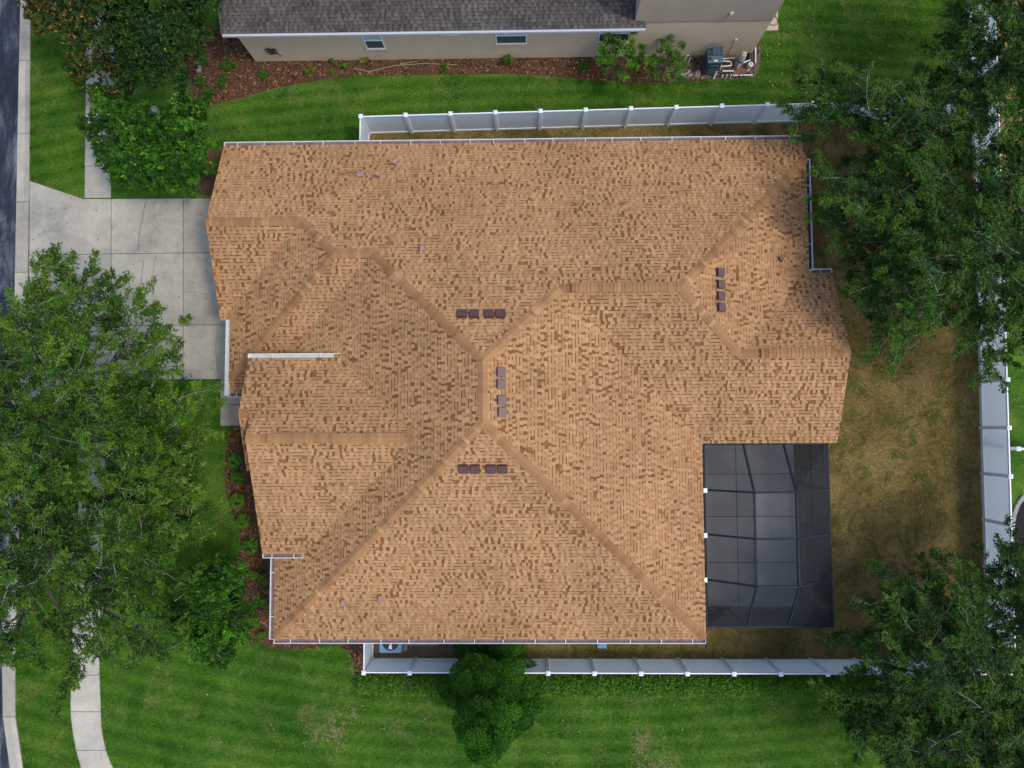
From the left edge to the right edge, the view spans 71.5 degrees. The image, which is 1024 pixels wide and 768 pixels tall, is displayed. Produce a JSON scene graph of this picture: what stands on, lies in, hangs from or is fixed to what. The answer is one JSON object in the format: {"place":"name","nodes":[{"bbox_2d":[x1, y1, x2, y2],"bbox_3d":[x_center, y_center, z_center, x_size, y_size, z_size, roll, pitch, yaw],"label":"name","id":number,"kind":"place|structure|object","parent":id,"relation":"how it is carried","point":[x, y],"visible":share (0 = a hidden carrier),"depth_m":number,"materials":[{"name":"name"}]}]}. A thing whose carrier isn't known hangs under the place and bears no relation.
{"place":"outdoors","nodes":[
{"label":"outdoors","id":0,"kind":"place"},
{"bbox_2d":[0,0,19,767],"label":"road","id":1,"kind":"structure","parent":0,"point":[9,40],"depth_m":32.46,"materials":[{"name":"grey asphalt"}]},
{"bbox_2d":[14,519,80,767],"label":"grass","id":2,"kind":"structure","parent":0,"point":[38,717],"depth_m":30.97,"materials":[{"name":"green plant"}]},
{"bbox_2d":[28,0,86,197],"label":"grass","id":3,"kind":"structure","parent":0,"point":[55,42],"depth_m":32.49,"materials":[{"name":"green plant"}]},
{"bbox_2d":[71,392,112,767],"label":"pavement","id":4,"kind":"structure","parent":0,"point":[89,740],"depth_m":30.93,"materials":[{"name":"concrete"}]},
{"bbox_2d":[0,453,222,719],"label":"oak tree","id":5,"kind":"object","parent":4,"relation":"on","point":[34,577],"visible":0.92,"depth_m":25.30,"materials":[{"name":"green plant"}]},
{"bbox_2d":[85,9,114,197],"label":"pavement","id":6,"kind":"structure","parent":0,"point":[97,184],"depth_m":32.32,"materials":[{"name":"concrete"}]},
{"bbox_2d":[27,181,240,425],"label":"driveway","id":7,"kind":"structure","parent":0,"point":[85,228],"depth_m":32.05,"materials":[{"name":"concrete"}]},
{"bbox_2d":[33,202,211,371],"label":"fallen leaves","id":8,"kind":"object","parent":7,"relation":"on","point":[133,264],"visible":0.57,"depth_m":32.02,"materials":[{"name":"brown plant"}]},
{"bbox_2d":[137,201,218,375],"bbox_3d":[-14.966,-4.215,31.927,2.470,0.001,8.444,-38,87,-1],"label":"driveway crack","id":9,"kind":"object","parent":7,"relation":"on","point":[153,273],"visible":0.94,"depth_m":32.01,"materials":[{"name":"grey concrete"}]},
{"bbox_2d":[15,0,1023,767],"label":"ground","id":10,"kind":"structure","parent":0,"point":[161,94],"depth_m":30.94,"materials":[{"name":"green plant"}]},
{"bbox_2d":[2,0,30,767],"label":"kerb","id":11,"kind":"structure","parent":10,"relation":"on","point":[19,242],"depth_m":32.21,"materials":[{"name":"concrete"}]},
{"bbox_2d":[10,5,30,767],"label":"kerb top","id":12,"kind":"structure","parent":11,"relation":"on","point":[25,274],"depth_m":32.21,"materials":[{"name":"concrete"}]},
{"bbox_2d":[0,242,199,519],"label":"oak tree","id":13,"kind":"object","parent":10,"relation":"on","point":[18,347],"visible":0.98,"depth_m":25.26,"materials":[{"name":"green plant"}]},
{"bbox_2d":[15,0,222,105],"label":"magnolia tree","id":14,"kind":"object","parent":10,"relation":"on","point":[132,20],"visible":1,"depth_m":27.63,"materials":[{"name":"green plant"}]},
{"bbox_2d":[73,77,217,197],"bbox_3d":[-14.853,-10.090,29.889,5.760,4.837,4.847,0,87,1],"label":"magnolia tree","id":15,"kind":"object","parent":10,"relation":"on","point":[179,143],"visible":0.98,"depth_m":28.70,"materials":[{"name":"green plant"}]},
{"bbox_2d":[148,106,159,113],"bbox_3d":[-16.280,-12.384,32.262,0.430,0.390,0.290,-6,87,1],"label":"utility box","id":16,"kind":"object","parent":10,"relation":"on","point":[154,109],"visible":0.54,"depth_m":32.07,"materials":[{"name":"grey metal"}]},
{"bbox_2d":[110,378,228,551],"bbox_3d":[-13.263,3.056,28.354,4.560,6.321,6.681,7,87,1],"label":"oak tree","id":17,"kind":"object","parent":10,"relation":"on","point":[164,514],"visible":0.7,"depth_m":26.63,"materials":[{"name":"green plant"}]},
{"bbox_2d":[196,148,222,195],"bbox_3d":[-12.883,-9.597,32.227,2.947,0.001,2.265,0,87,1],"label":"mulch bed","id":18,"kind":"object","parent":10,"relation":"on","point":[205,184],"visible":0.31,"depth_m":32.22,"materials":[{"name":"brown soil"}]},
{"bbox_2d":[197,162,211,175],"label":"shrub","id":19,"kind":"object","parent":18,"relation":"on","point":[201,168],"visible":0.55,"depth_m":31.91,"materials":[{"name":"green plant"}]},
{"bbox_2d":[160,551,264,672],"bbox_3d":[-11.997,9.250,29.056,3.876,4.148,4.845,0,87,1],"label":"magnolia tree","id":20,"kind":"object","parent":10,"relation":"on","point":[235,607],"visible":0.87,"depth_m":27.95,"materials":[{"name":"green plant"}]},
{"bbox_2d":[224,424,362,675],"bbox_3d":[-10.343,7.718,31.179,4.970,0.001,12.073,-21,87,0],"label":"mulch bed","id":21,"kind":"object","parent":10,"relation":"on","point":[250,587],"visible":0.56,"depth_m":31.19,"materials":[{"name":"brown wood"}]},
{"bbox_2d":[222,430,241,445],"bbox_3d":[-12.319,2.352,31.228,0.946,0.631,0.704,0,87,1],"label":"flower shrub","id":22,"kind":"object","parent":21,"relation":"on","point":[236,437],"visible":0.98,"depth_m":31.22,"materials":[{"name":"green plant"}]},
{"bbox_2d":[226,452,243,468],"bbox_3d":[-12.183,3.349,31.178,0.784,0.593,0.797,0,87,1],"label":"fan palm","id":23,"kind":"object","parent":21,"relation":"on","point":[235,457],"visible":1,"depth_m":31.09,"materials":[{"name":"green plant"}]},
{"bbox_2d":[229,471,242,485],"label":"fan palm","id":24,"kind":"object","parent":21,"relation":"on","point":[237,475],"visible":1,"depth_m":31.02,"materials":[{"name":"green plant"}]},
{"bbox_2d":[229,493,245,508],"bbox_3d":[-12.004,5.094,31.064,0.806,0.612,0.785,0,87,1],"label":"fan palm","id":25,"kind":"object","parent":21,"relation":"on","point":[237,498],"visible":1,"depth_m":30.98,"materials":[{"name":"green plant"}]},
{"bbox_2d":[234,513,250,528],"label":"fan palm","id":26,"kind":"object","parent":21,"relation":"on","point":[240,517],"visible":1,"depth_m":30.93,"materials":[{"name":"green plant"}]},
{"bbox_2d":[242,536,258,554],"bbox_3d":[-11.399,7.065,30.973,0.837,0.544,0.844,0,87,1],"label":"fan palm","id":27,"kind":"object","parent":21,"relation":"on","point":[249,542],"visible":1,"depth_m":30.89,"materials":[{"name":"green plant"}]},
{"bbox_2d":[243,616,260,629],"bbox_3d":[-11.239,10.326,30.749,0.799,0.622,0.686,0,87,1],"label":"croton","id":28,"kind":"object","parent":21,"relation":"on","point":[253,620],"visible":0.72,"depth_m":30.64,"materials":[{"name":"green plant"}]},
{"bbox_2d":[251,571,268,587],"bbox_3d":[-11.012,8.419,30.841,1.020,0.654,0.588,21,87,2],"label":"flower shrub","id":29,"kind":"object","parent":21,"relation":"on","point":[261,577],"visible":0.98,"depth_m":30.78,"materials":[{"name":"green plant"}]},
{"bbox_2d":[254,630,267,646],"bbox_3d":[-10.937,10.976,30.827,0.492,0.386,0.842,35,88,3],"label":"shrub","id":30,"kind":"object","parent":21,"relation":"on","point":[261,634],"visible":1,"depth_m":30.80,"materials":[{"name":"green plant"}]},
{"bbox_2d":[261,596,269,611],"bbox_3d":[-10.667,9.544,30.811,0.558,0.570,0.672,0,87,1],"label":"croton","id":31,"kind":"object","parent":21,"relation":"on","point":[265,603],"visible":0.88,"depth_m":30.75,"materials":[{"name":"green plant"}]},
{"bbox_2d":[321,644,338,649],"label":"shrub","id":32,"kind":"object","parent":21,"relation":"on","point":[332,645],"visible":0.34,"depth_m":30.80,"materials":[{"name":"green plant"}]},
{"bbox_2d":[302,718,330,746],"bbox_3d":[-8.397,15.061,30.667,1.517,0.065,1.250,0,87,1],"label":"dry patch","id":33,"kind":"object","parent":10,"relation":"on","point":[315,731],"visible":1,"depth_m":30.68,"materials":[{"name":"plant"}]},
{"bbox_2d":[320,701,353,760],"bbox_3d":[-7.598,15.027,30.655,1.814,0.065,2.654,0,87,1],"label":"dry patch","id":34,"kind":"object","parent":10,"relation":"on","point":[340,732],"visible":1,"depth_m":30.67,"materials":[{"name":"plant"}]},
{"bbox_2d":[340,700,365,723],"bbox_3d":[-6.818,14.217,30.689,1.039,0.065,1.005,15,87,2],"label":"dry patch","id":35,"kind":"object","parent":10,"relation":"on","point":[352,714],"visible":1,"depth_m":30.70,"materials":[{"name":"plant"}]},
{"bbox_2d":[383,715,414,743],"bbox_3d":[-4.925,14.816,30.621,1.499,0.065,1.491,0,87,1],"label":"dry patch","id":36,"kind":"object","parent":10,"relation":"on","point":[395,726],"visible":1,"depth_m":30.64,"materials":[{"name":"plant"}]},
{"bbox_2d":[108,667,814,765],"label":"fallen leaves","id":37,"kind":"object","parent":10,"relation":"on","point":[427,716],"visible":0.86,"depth_m":30.61,"materials":[{"name":"brown plant"}]},
{"bbox_2d":[185,21,761,105],"bbox_3d":[-1.853,-14.695,32.331,26.198,0.001,3.832,0,87,1],"label":"mulch bed","id":38,"kind":"object","parent":10,"relation":"on","point":[192,64],"visible":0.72,"depth_m":32.41,"materials":[{"name":"brown wood"}]},
{"bbox_2d":[192,74,206,87],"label":"shrub","id":39,"kind":"object","parent":38,"relation":"on","point":[201,81],"visible":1,"depth_m":32.31,"materials":[{"name":"green plant"}]},
{"bbox_2d":[196,62,202,72],"bbox_3d":[-14.304,-14.623,32.508,0.330,0.090,0.753,-11,87,0],"label":"edging stone","id":40,"kind":"object","parent":38,"relation":"on","point":[198,70],"visible":0.64,"depth_m":32.45,"materials":[{"name":"grey stone"}]},
{"bbox_2d":[197,57,208,66],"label":"shrub","id":41,"kind":"object","parent":38,"relation":"on","point":[203,62],"visible":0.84,"depth_m":32.28,"materials":[{"name":"green plant"}]},
{"bbox_2d":[202,86,215,101],"bbox_3d":[-13.767,-13.172,32.304,0.608,0.330,0.776,0,87,1],"label":"shrub","id":42,"kind":"object","parent":38,"relation":"on","point":[211,99],"visible":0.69,"depth_m":32.30,"materials":[{"name":"green plant"}]},
{"bbox_2d":[212,17,221,35],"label":"shrub","id":43,"kind":"object","parent":38,"relation":"on","point":[218,30],"visible":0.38,"depth_m":32.45,"materials":[{"name":"green plant"}]},
{"bbox_2d":[216,72,226,87],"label":"shrub","id":44,"kind":"object","parent":38,"relation":"on","point":[222,82],"visible":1,"depth_m":32.18,"materials":[{"name":"green plant"}]},
{"bbox_2d":[218,57,237,70],"bbox_3d":[-12.836,-14.450,32.294,0.859,0.463,0.628,-38,87,-1],"label":"shrub","id":45,"kind":"object","parent":38,"relation":"on","point":[229,65],"visible":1,"depth_m":32.23,"materials":[{"name":"green plant"}]},
{"bbox_2d":[258,69,266,78],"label":"shrub","id":46,"kind":"object","parent":38,"relation":"on","point":[262,74],"visible":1,"depth_m":32.30,"materials":[{"name":"green plant"}]},
{"bbox_2d":[302,64,315,74],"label":"shrub","id":47,"kind":"object","parent":38,"relation":"on","point":[310,69],"visible":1,"depth_m":32.23,"materials":[{"name":"green plant"}]},
{"bbox_2d":[328,58,348,74],"bbox_3d":[-7.897,-14.440,32.265,1.030,0.332,1.106,0,87,1],"label":"fan palm","id":48,"kind":"object","parent":38,"relation":"on","point":[332,69],"visible":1,"depth_m":32.18,"materials":[{"name":"green plant"}]},
{"bbox_2d":[359,56,368,63],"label":"shrub","id":49,"kind":"object","parent":38,"relation":"on","point":[365,60],"visible":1,"depth_m":32.19,"materials":[{"name":"green plant"}]},
{"bbox_2d":[354,61,452,71],"bbox_3d":[-4.847,-14.482,32.325,4.727,0.032,0.323,-4,87,1],"label":"fallen branch","id":50,"kind":"object","parent":38,"relation":"on","point":[405,64],"visible":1,"depth_m":32.32,"materials":[{"name":"brown wood"}]},
{"bbox_2d":[439,63,447,72],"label":"shrub","id":51,"kind":"object","parent":38,"relation":"on","point":[443,68],"visible":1,"depth_m":32.16,"materials":[{"name":"green plant"}]},
{"bbox_2d":[502,53,514,64],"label":"shrub","id":52,"kind":"object","parent":38,"relation":"on","point":[506,60],"visible":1,"depth_m":31.97,"materials":[{"name":"green plant"}]},
{"bbox_2d":[576,60,588,69],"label":"shrub","id":53,"kind":"object","parent":38,"relation":"on","point":[583,65],"visible":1,"depth_m":32.03,"materials":[{"name":"green plant"}]},
{"bbox_2d":[594,32,646,87],"bbox_3d":[4.650,-14.054,30.905,2.364,2.580,2.378,0,87,1],"label":"tall shrub","id":54,"kind":"object","parent":38,"relation":"on","point":[631,60],"visible":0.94,"depth_m":30.21,"materials":[{"name":"green plant"}]},
{"bbox_2d":[643,34,689,83],"bbox_3d":[6.659,-13.924,30.879,2.236,2.559,2.194,0,87,1],"label":"tall shrub","id":55,"kind":"object","parent":38,"relation":"on","point":[654,58],"visible":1,"depth_m":30.29,"materials":[{"name":"green plant"}]},
{"bbox_2d":[671,45,760,79],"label":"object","id":56,"kind":"structure","parent":38,"relation":"on","point":[755,69],"depth_m":32.11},
{"bbox_2d":[702,46,722,73],"bbox_3d":[8.897,-14.356,31.549,0.660,1.130,0.790,0,87,1],"label":"pool heater","id":57,"kind":"object","parent":56,"relation":"on","point":[712,60],"visible":1,"depth_m":31.08,"materials":[{"name":"grey metal"}]},
{"bbox_2d":[719,57,734,69],"bbox_3d":[9.615,-14.408,31.921,0.809,0.350,0.526,0,87,1],"label":"pipework","id":58,"kind":"object","parent":56,"relation":"on","point":[727,61],"visible":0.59,"depth_m":31.81,"materials":[{"name":"plastic"}]},
{"bbox_2d":[713,70,752,78],"bbox_3d":[9.920,-13.888,31.920,1.726,0.320,0.279,0,87,1],"label":"pipework","id":59,"kind":"object","parent":56,"relation":"on","point":[731,74],"visible":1,"depth_m":31.86,"materials":[{"name":"plastic"}]},
{"bbox_2d":[734,51,746,67],"bbox_3d":[10.178,-14.443,31.577,0.374,1.040,0.380,0,87,1],"label":"pool filter","id":60,"kind":"object","parent":56,"relation":"on","point":[741,58],"visible":1,"depth_m":31.48,"materials":[{"name":"beige plastic"}]},
{"bbox_2d":[733,68,749,73],"bbox_3d":[10.348,-14.111,32.056,0.788,0.040,0.280,0,87,1],"label":"paver slab","id":61,"kind":"object","parent":56,"relation":"on","point":[740,71],"depth_m":32.04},
{"bbox_2d":[746,53,752,69],"bbox_3d":[10.680,-14.531,31.931,0.234,0.326,0.720,0,87,1],"label":"pool pump","id":62,"kind":"object","parent":56,"relation":"on","point":[749,66],"visible":0.99,"depth_m":31.92,"materials":[{"name":"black plastic"}]},
{"bbox_2d":[217,0,783,61],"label":"house","id":63,"kind":"structure","parent":10,"relation":"on","point":[303,30],"depth_m":29.57,"materials":[{"name":"paint"}]},
{"bbox_2d":[265,48,301,68],"bbox_3d":[-10.199,-14.662,31.848,1.478,1.230,0.256,13,87,2],"label":"garden hose","id":64,"kind":"object","parent":63,"relation":"attached to","point":[272,52],"visible":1,"depth_m":31.58,"materials":[{"name":"black plastic"}]},
{"bbox_2d":[362,36,386,50],"bbox_3d":[-6.002,-14.840,30.828,0.938,1.310,0.059,0,87,1],"label":"window","id":65,"kind":"structure","parent":63,"relation":"in","point":[371,42],"depth_m":30.98,"materials":[{"name":"glass"}]},
{"bbox_2d":[439,34,461,36],"bbox_3d":[-2.621,-14.896,30.145,0.975,0.560,0.059,0,87,1],"label":"window","id":66,"kind":"structure","parent":63,"relation":"in","point":[458,35],"depth_m":30.36,"materials":[{"name":"white plastic"}]},
{"bbox_2d":[495,33,527,45],"bbox_3d":[-0.032,-14.889,30.489,1.455,1.260,0.059,0,87,1],"label":"window","id":67,"kind":"structure","parent":63,"relation":"in","point":[501,39],"depth_m":30.73,"materials":[{"name":"glass"}]},
{"bbox_2d":[596,32,630,43],"bbox_3d":[4.377,-14.918,30.368,1.429,1.260,0.059,0,87,1],"label":"window","id":68,"kind":"structure","parent":63,"relation":"in","point":[623,34],"depth_m":30.46,"materials":[{"name":"glass"}]},
{"bbox_2d":[205,135,850,643],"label":"house","id":69,"kind":"structure","parent":10,"relation":"on","point":[495,391],"depth_m":27.43,"materials":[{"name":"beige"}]},
{"bbox_2d":[214,0,962,180],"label":"grass","id":70,"kind":"structure","parent":10,"relation":"on","point":[392,81],"depth_m":32.15,"materials":[{"name":"green plant"}]},
{"bbox_2d":[630,712,652,767],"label":"dry patch","id":71,"kind":"object","parent":10,"relation":"on","point":[641,741],"visible":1,"depth_m":30.42,"materials":[{"name":"plant"}]},
{"bbox_2d":[627,754,682,767],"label":"dry patch","id":72,"kind":"object","parent":10,"relation":"on","point":[649,765],"visible":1,"depth_m":30.37,"materials":[{"name":"plant"}]},
{"bbox_2d":[358,673,1011,694],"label":"hedge soil","id":73,"kind":"structure","parent":10,"relation":"on","point":[408,677],"depth_m":30.59,"materials":[{"name":"brown soil"}]},
{"bbox_2d":[435,644,546,767],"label":"tree","id":74,"kind":"object","parent":73,"relation":"on","point":[498,704],"visible":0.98,"depth_m":27.16,"materials":[{"name":"green plant"}]},
{"bbox_2d":[356,673,1023,700],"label":"hedge","id":75,"kind":"object","parent":73,"relation":"on","point":[395,688],"visible":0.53,"depth_m":30.18,"materials":[{"name":"green plant"}]},
{"bbox_2d":[765,12,777,31],"bbox_3d":[11.591,-17.160,32.201,0.842,0.100,2.400,0,87,1],"label":"concrete pad","id":76,"kind":"object","parent":10,"relation":"on","point":[773,26],"visible":0.33,"depth_m":32.09,"materials":[{"name":"beige concrete"}]},
{"bbox_2d":[734,4,946,100],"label":"fallen leaves","id":77,"kind":"object","parent":10,"relation":"on","point":[838,48],"visible":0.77,"depth_m":32.01,"materials":[{"name":"plant"}]},
{"bbox_2d":[816,665,1023,767],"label":"oak tree","id":78,"kind":"object","parent":10,"relation":"on","point":[959,740],"visible":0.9,"depth_m":24.95,"materials":[{"name":"green plant"}]},
{"bbox_2d":[891,0,1023,186],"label":"oak tree","id":79,"kind":"object","parent":10,"relation":"on","point":[1003,76],"visible":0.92,"depth_m":25.70,"materials":[{"name":"green plant"}]},
{"bbox_2d":[967,1,997,97],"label":"fence","id":80,"kind":"object","parent":10,"relation":"on","point":[991,22],"visible":0.14,"depth_m":30.57,"materials":[{"name":"white plastic"}]},
{"bbox_2d":[999,0,1023,209],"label":"side verge","id":81,"kind":"structure","parent":10,"relation":"on","point":[1009,97],"depth_m":31.76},
{"bbox_2d":[1010,447,1023,450],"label":"fence","id":82,"kind":"object","parent":10,"relation":"on","point":[1017,448],"visible":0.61,"depth_m":29.11,"materials":[{"name":"white plastic"}]},
{"bbox_2d":[1012,501,1023,648],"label":"mulch bed","id":83,"kind":"object","parent":10,"relation":"on","point":[1019,523],"visible":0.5,"depth_m":30.71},
{"bbox_2d":[970,513,1023,684],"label":"oak tree","id":84,"kind":"object","parent":83,"relation":"on","point":[1012,554],"visible":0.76,"depth_m":26.22,"materials":[{"name":"green plant"}]},
{"bbox_2d":[1012,494,1023,541],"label":"garden edging","id":85,"kind":"object","parent":83,"relation":"on","point":[1020,500],"visible":0.13,"depth_m":30.67,"materials":[{"name":"grey stone"}]},
{"bbox_2d":[370,118,984,658],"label":"dry lawn","id":86,"kind":"structure","parent":0,"point":[872,466],"depth_m":30.97,"materials":[{"name":"brown plant"}]},
{"bbox_2d":[363,644,373,670],"bbox_3d":[-6.046,10.837,29.975,0.176,1.915,1.881,0,87,1],"label":"fence","id":87,"kind":"object","parent":86,"relation":"on","point":[368,652],"visible":0.42,"depth_m":29.73,"materials":[{"name":"white plastic"}]},
{"bbox_2d":[374,644,496,657],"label":"side soil","id":88,"kind":"structure","parent":86,"relation":"on","point":[431,651],"depth_m":30.84,"materials":[{"name":"brown soil"}]},
{"bbox_2d":[402,644,407,650],"bbox_3d":[-5.133,10.972,30.870,1.200,0.080,1.160,0,87,1],"label":"equipment pad","id":89,"kind":"object","parent":88,"relation":"on","point":[405,647],"visible":0.14,"depth_m":30.80,"materials":[{"name":"grey stone"}]},
{"bbox_2d":[379,644,403,652],"bbox_3d":[-5.140,10.949,30.466,0.940,0.730,0.900,0,87,1],"label":"air conditioner","id":90,"kind":"object","parent":89,"relation":"on","point":[391,648],"visible":0.39,"depth_m":30.10,"materials":[{"name":"blue metal"}]},
{"bbox_2d":[408,644,438,644],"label":"concrete slab","id":91,"kind":"structure","parent":88,"relation":"on","point":[423,644],"depth_m":30.82,"materials":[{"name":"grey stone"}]},
{"bbox_2d":[597,644,606,647],"bbox_3d":[3.891,11.282,30.698,0.400,0.075,0.240,0,87,1],"label":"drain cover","id":92,"kind":"object","parent":86,"relation":"on","point":[601,645],"visible":0.64,"depth_m":30.66,"materials":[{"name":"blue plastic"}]},
{"bbox_2d":[358,98,972,134],"bbox_3d":[6.991,-11.693,31.055,27.073,1.915,0.176,-1,87,1],"label":"fence","id":93,"kind":"object","parent":86,"relation":"on","point":[586,117],"visible":0.7,"depth_m":31.10,"materials":[{"name":"white plastic"}]},
{"bbox_2d":[359,118,369,139],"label":"gate","id":94,"kind":"structure","parent":93,"relation":"attached to","point":[364,134],"depth_m":30.99,"materials":[{"name":"white plastic"}]},
{"bbox_2d":[361,657,1012,676],"bbox_3d":[7.126,11.790,29.691,26.515,1.915,0.176,0,87,1],"label":"fence","id":95,"kind":"object","parent":86,"relation":"on","point":[547,666],"visible":0.64,"depth_m":29.69,"materials":[{"name":"white plastic"}]},
{"bbox_2d":[742,279,980,653],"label":"fallen leaves","id":96,"kind":"object","parent":86,"relation":"on","point":[903,470],"visible":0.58,"depth_m":30.88,"materials":[{"name":"brown plant"}]},
{"bbox_2d":[774,56,968,298],"bbox_3d":[13.849,-7.729,27.961,7.318,7.422,9.905,0,87,1],"label":"oak tree","id":97,"kind":"object","parent":86,"relation":"on","point":[900,157],"visible":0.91,"depth_m":26.19,"materials":[{"name":"green plant"}]},
{"bbox_2d":[807,545,1023,744],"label":"oak tree","id":98,"kind":"object","parent":86,"relation":"on","point":[955,674],"visible":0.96,"depth_m":25.44,"materials":[{"name":"green plant"}]},
{"bbox_2d":[842,134,1023,393],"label":"oak tree","id":99,"kind":"object","parent":86,"relation":"on","point":[990,199],"visible":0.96,"depth_m":25.40,"materials":[{"name":"green plant"}]},
{"bbox_2d":[972,102,1016,671],"bbox_3d":[20.413,-0.209,30.157,0.176,1.915,23.806,1,87,1],"label":"fence","id":100,"kind":"object","parent":86,"relation":"on","point":[995,473],"visible":0.43,"depth_m":30.01,"materials":[{"name":"white plastic"}]},
{"bbox_2d":[681,69,700,77],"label":"gravel","id":101,"kind":"structure","parent":0,"point":[697,72],"depth_m":32.07,"materials":[{"name":"grey gravel"}]},
{"bbox_2d":[702,447,796,584],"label":"patio","id":102,"kind":"structure","parent":0,"point":[776,550],"depth_m":30.85,"materials":[{"name":"concrete"}]},
{"bbox_2d":[702,443,833,646],"bbox_3d":[10.145,6.422,28.963,5.113,3.886,8.036,0,87,1],"label":"screen enclosure","id":103,"kind":"object","parent":102,"relation":"on","point":[737,477],"visible":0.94,"depth_m":27.81,"materials":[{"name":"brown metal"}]},
{"bbox_2d":[756,516,796,562],"bbox_3d":[9.929,5.903,30.919,5.335,0.002,7.700,0,87,1],"label":"patio joint","id":104,"kind":"object","parent":102,"relation":"on","point":[776,516],"depth_m":30.84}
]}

